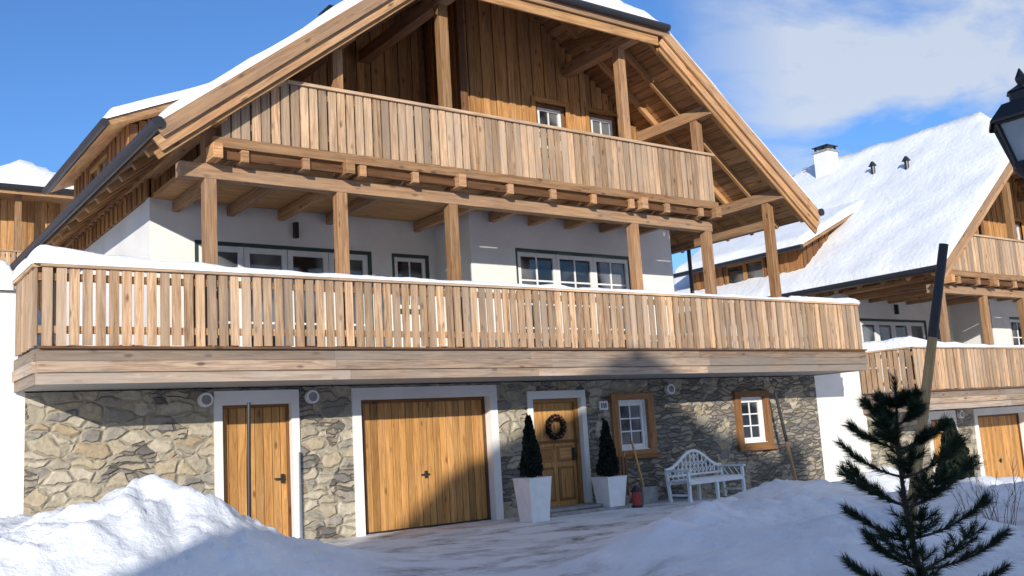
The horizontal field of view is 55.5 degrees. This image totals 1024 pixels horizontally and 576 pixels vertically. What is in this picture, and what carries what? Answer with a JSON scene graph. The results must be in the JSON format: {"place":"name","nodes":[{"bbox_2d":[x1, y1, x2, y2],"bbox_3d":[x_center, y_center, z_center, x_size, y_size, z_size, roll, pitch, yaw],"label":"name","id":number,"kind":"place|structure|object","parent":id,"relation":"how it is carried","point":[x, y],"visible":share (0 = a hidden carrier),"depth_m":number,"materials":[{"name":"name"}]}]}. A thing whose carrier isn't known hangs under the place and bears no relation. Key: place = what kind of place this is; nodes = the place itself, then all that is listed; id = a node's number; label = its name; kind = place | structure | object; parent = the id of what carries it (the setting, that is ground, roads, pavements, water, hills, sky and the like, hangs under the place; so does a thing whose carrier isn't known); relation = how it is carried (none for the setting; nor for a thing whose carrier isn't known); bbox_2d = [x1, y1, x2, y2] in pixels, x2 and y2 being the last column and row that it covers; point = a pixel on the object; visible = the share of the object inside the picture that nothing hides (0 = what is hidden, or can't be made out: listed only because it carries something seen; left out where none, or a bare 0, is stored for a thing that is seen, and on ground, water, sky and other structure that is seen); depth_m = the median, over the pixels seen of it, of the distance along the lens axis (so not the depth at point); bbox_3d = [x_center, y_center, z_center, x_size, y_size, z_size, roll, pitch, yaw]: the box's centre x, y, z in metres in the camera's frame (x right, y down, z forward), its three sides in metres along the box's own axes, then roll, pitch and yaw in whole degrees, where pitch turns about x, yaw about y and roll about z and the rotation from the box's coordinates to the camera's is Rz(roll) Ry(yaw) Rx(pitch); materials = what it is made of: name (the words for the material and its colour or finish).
{"place":"outdoors","nodes":[
{"label":"outdoors","id":0,"kind":"place"},
{"bbox_2d":[0,260,14,291],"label":"snow","id":1,"kind":"structure","parent":0,"point":[6,277],"depth_m":13.64,"materials":[{"name":"white snow"}]},
{"bbox_2d":[0,289,1023,575],"bbox_3d":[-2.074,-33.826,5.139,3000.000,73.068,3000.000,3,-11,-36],"label":"ground","id":2,"kind":"structure","parent":0,"point":[152,525],"depth_m":10.53,"materials":[{"name":"white snow"}]},
{"bbox_2d":[0,291,24,517],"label":"wall","id":3,"kind":"structure","parent":2,"relation":"on","point":[12,418],"depth_m":13.45,"materials":[{"name":"white paint"}]},
{"bbox_2d":[0,160,73,312],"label":"wooden house","id":4,"kind":"structure","parent":2,"relation":"on","point":[30,211],"depth_m":34.83,"materials":[{"name":"brown wood"}]},
{"bbox_2d":[247,403,250,516],"bbox_3d":[-3.518,2.618,13.011,0.062,2.162,0.113,-7,-9,22],"label":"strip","id":5,"kind":"object","parent":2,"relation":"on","point":[248,459],"visible":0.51,"depth_m":13.05,"materials":[{"name":"wood"}]},
{"bbox_2d":[10,0,867,540],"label":"alpine chalet","id":6,"kind":"object","parent":2,"relation":"on","point":[432,200],"visible":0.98,"depth_m":17.64,"materials":[{"name":"wood"}]},
{"bbox_2d":[222,396,583,536],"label":"doors","id":7,"kind":"structure","parent":6,"relation":"in","point":[425,460],"depth_m":17.15,"materials":[{"name":"brown wood"}]},
{"bbox_2d":[195,103,777,458],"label":"windows","id":8,"kind":"structure","parent":6,"relation":"in","point":[632,414],"depth_m":20.19,"materials":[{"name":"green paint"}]},
{"bbox_2d":[545,413,566,440],"bbox_3d":[0.864,2.713,18.987,0.521,0.549,0.149,3,-11,-36],"label":"door wreath","id":9,"kind":"object","parent":6,"relation":"attached to","point":[548,427],"depth_m":18.96,"materials":[{"name":"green plant"}]},
{"bbox_2d":[598,401,607,419],"bbox_3d":[1.858,2.480,19.639,0.220,0.390,0.060,3,-11,-36],"label":"house number sign","id":10,"kind":"object","parent":6,"relation":"attached to","point":[603,405],"visible":0.86,"depth_m":19.64,"materials":[{"name":"white metal"}]},
{"bbox_2d":[512,414,551,522],"bbox_3d":[0.341,3.152,17.130,0.500,1.873,0.501,3,-11,-36],"label":"potted conifer","id":11,"kind":"object","parent":2,"relation":"on","point":[532,488],"visible":1,"depth_m":16.96,"materials":[{"name":"white ceramic"}]},
{"bbox_2d":[550,502,628,517],"bbox_3d":[1.272,4.275,18.381,1.900,0.320,0.760,3,-11,-36],"label":"doorstep","id":12,"kind":"object","parent":2,"relation":"on","point":[573,509],"visible":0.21,"depth_m":18.17,"materials":[{"name":"grey stone"}]},
{"bbox_2d":[591,419,626,506],"bbox_3d":[1.853,3.386,18.747,0.500,1.713,0.511,3,-11,-36],"label":"potted conifer","id":13,"kind":"object","parent":2,"relation":"on","point":[609,484],"visible":0.99,"depth_m":18.60,"materials":[{"name":"white ceramic"}]},
{"bbox_2d":[618,451,629,495],"bbox_3d":[2.110,3.789,19.305,0.400,1.059,0.265,3,-11,-36],"label":"wooden sledge","id":14,"kind":"object","parent":2,"relation":"on","point":[623,460],"visible":0.26,"depth_m":19.26,"materials":[{"name":"brown wood"}]},
{"bbox_2d":[630,485,642,507],"bbox_3d":[2.389,4.019,18.646,0.222,0.470,0.222,-9,-10,31],"label":"garden lantern","id":15,"kind":"object","parent":2,"relation":"on","point":[636,490],"visible":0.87,"depth_m":18.58,"materials":[{"name":"red metal"}]},
{"bbox_2d":[630,441,658,504],"bbox_3d":[2.615,3.717,19.635,0.400,1.274,0.419,3,-11,-36],"label":"snow shovel","id":16,"kind":"object","parent":2,"relation":"on","point":[649,495],"visible":0.86,"depth_m":19.44,"materials":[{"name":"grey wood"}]},
{"bbox_2d":[664,449,745,501],"bbox_3d":[3.966,3.810,19.897,1.780,1.032,0.669,4,-11,-39],"label":"garden bench","id":17,"kind":"object","parent":2,"relation":"on","point":[722,478],"visible":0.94,"depth_m":19.96,"materials":[{"name":"white paint"}]},
{"bbox_2d":[774,392,796,479],"bbox_3d":[6.201,3.506,21.911,0.434,2.311,0.078,0,-9,-20],"label":"snow marker pole","id":18,"kind":"object","parent":2,"relation":"on","point":[786,439],"visible":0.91,"depth_m":21.90,"materials":[{"name":"brown wood"}]},
{"bbox_2d":[804,371,872,481],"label":"wall","id":19,"kind":"structure","parent":2,"relation":"on","point":[838,395],"depth_m":24.19,"materials":[{"name":"white paint"}]},
{"bbox_2d":[673,112,1023,478],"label":"alpine chalet","id":20,"kind":"object","parent":2,"relation":"on","point":[897,211],"visible":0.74,"depth_m":28.54,"materials":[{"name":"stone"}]},
{"bbox_2d":[859,222,1022,392],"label":"windows","id":21,"kind":"structure","parent":20,"relation":"in","point":[871,329],"depth_m":29.77,"materials":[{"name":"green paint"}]},
{"bbox_2d":[931,413,1023,477],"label":"doors","id":22,"kind":"structure","parent":20,"relation":"in","point":[1000,434],"depth_m":28.70,"materials":[{"name":"brown wood"}]},
{"bbox_2d":[831,372,1016,575],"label":"pine tree","id":23,"kind":"object","parent":2,"relation":"on","point":[886,415],"visible":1,"depth_m":6.89,"materials":[{"name":"green plant"}]},
{"bbox_2d":[907,243,948,523],"bbox_3d":[4.281,1.113,10.080,0.814,3.133,0.112,-6,-9,18],"label":"snow marker pole","id":24,"kind":"object","parent":2,"relation":"on","point":[931,346],"visible":0.62,"depth_m":10.09,"materials":[{"name":"brown wood"}]},
{"bbox_2d":[934,418,974,484],"bbox_3d":[10.578,4.114,23.199,1.049,2.056,1.021,3,-11,-36],"label":"conifer shrub","id":25,"kind":"object","parent":2,"relation":"on","point":[956,462],"visible":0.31,"depth_m":23.06,"materials":[{"name":"green plant"}]},
{"bbox_2d":[951,486,998,519],"bbox_3d":[5.971,2.798,12.498,0.576,0.586,0.443,-8,-10,25],"label":"bare shrub","id":26,"kind":"object","parent":2,"relation":"on","point":[968,503],"visible":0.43,"depth_m":12.59,"materials":[{"name":"brown plant"}]},
{"bbox_2d":[959,456,1022,525],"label":"bare shrub","id":27,"kind":"object","parent":2,"relation":"on","point":[1014,481],"visible":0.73,"depth_m":11.37,"materials":[{"name":"brown plant"}]},
{"bbox_2d":[989,68,1023,178],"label":"street lamp","id":28,"kind":"object","parent":2,"relation":"on","point":[1006,125],"visible":1,"depth_m":5.96,"materials":[{"name":"black metal"}]},
{"bbox_2d":[0,0,1023,273],"label":"sky","id":29,"kind":"structure","parent":0,"point":[853,76],"materials":[{"name":"blue"}]}
]}

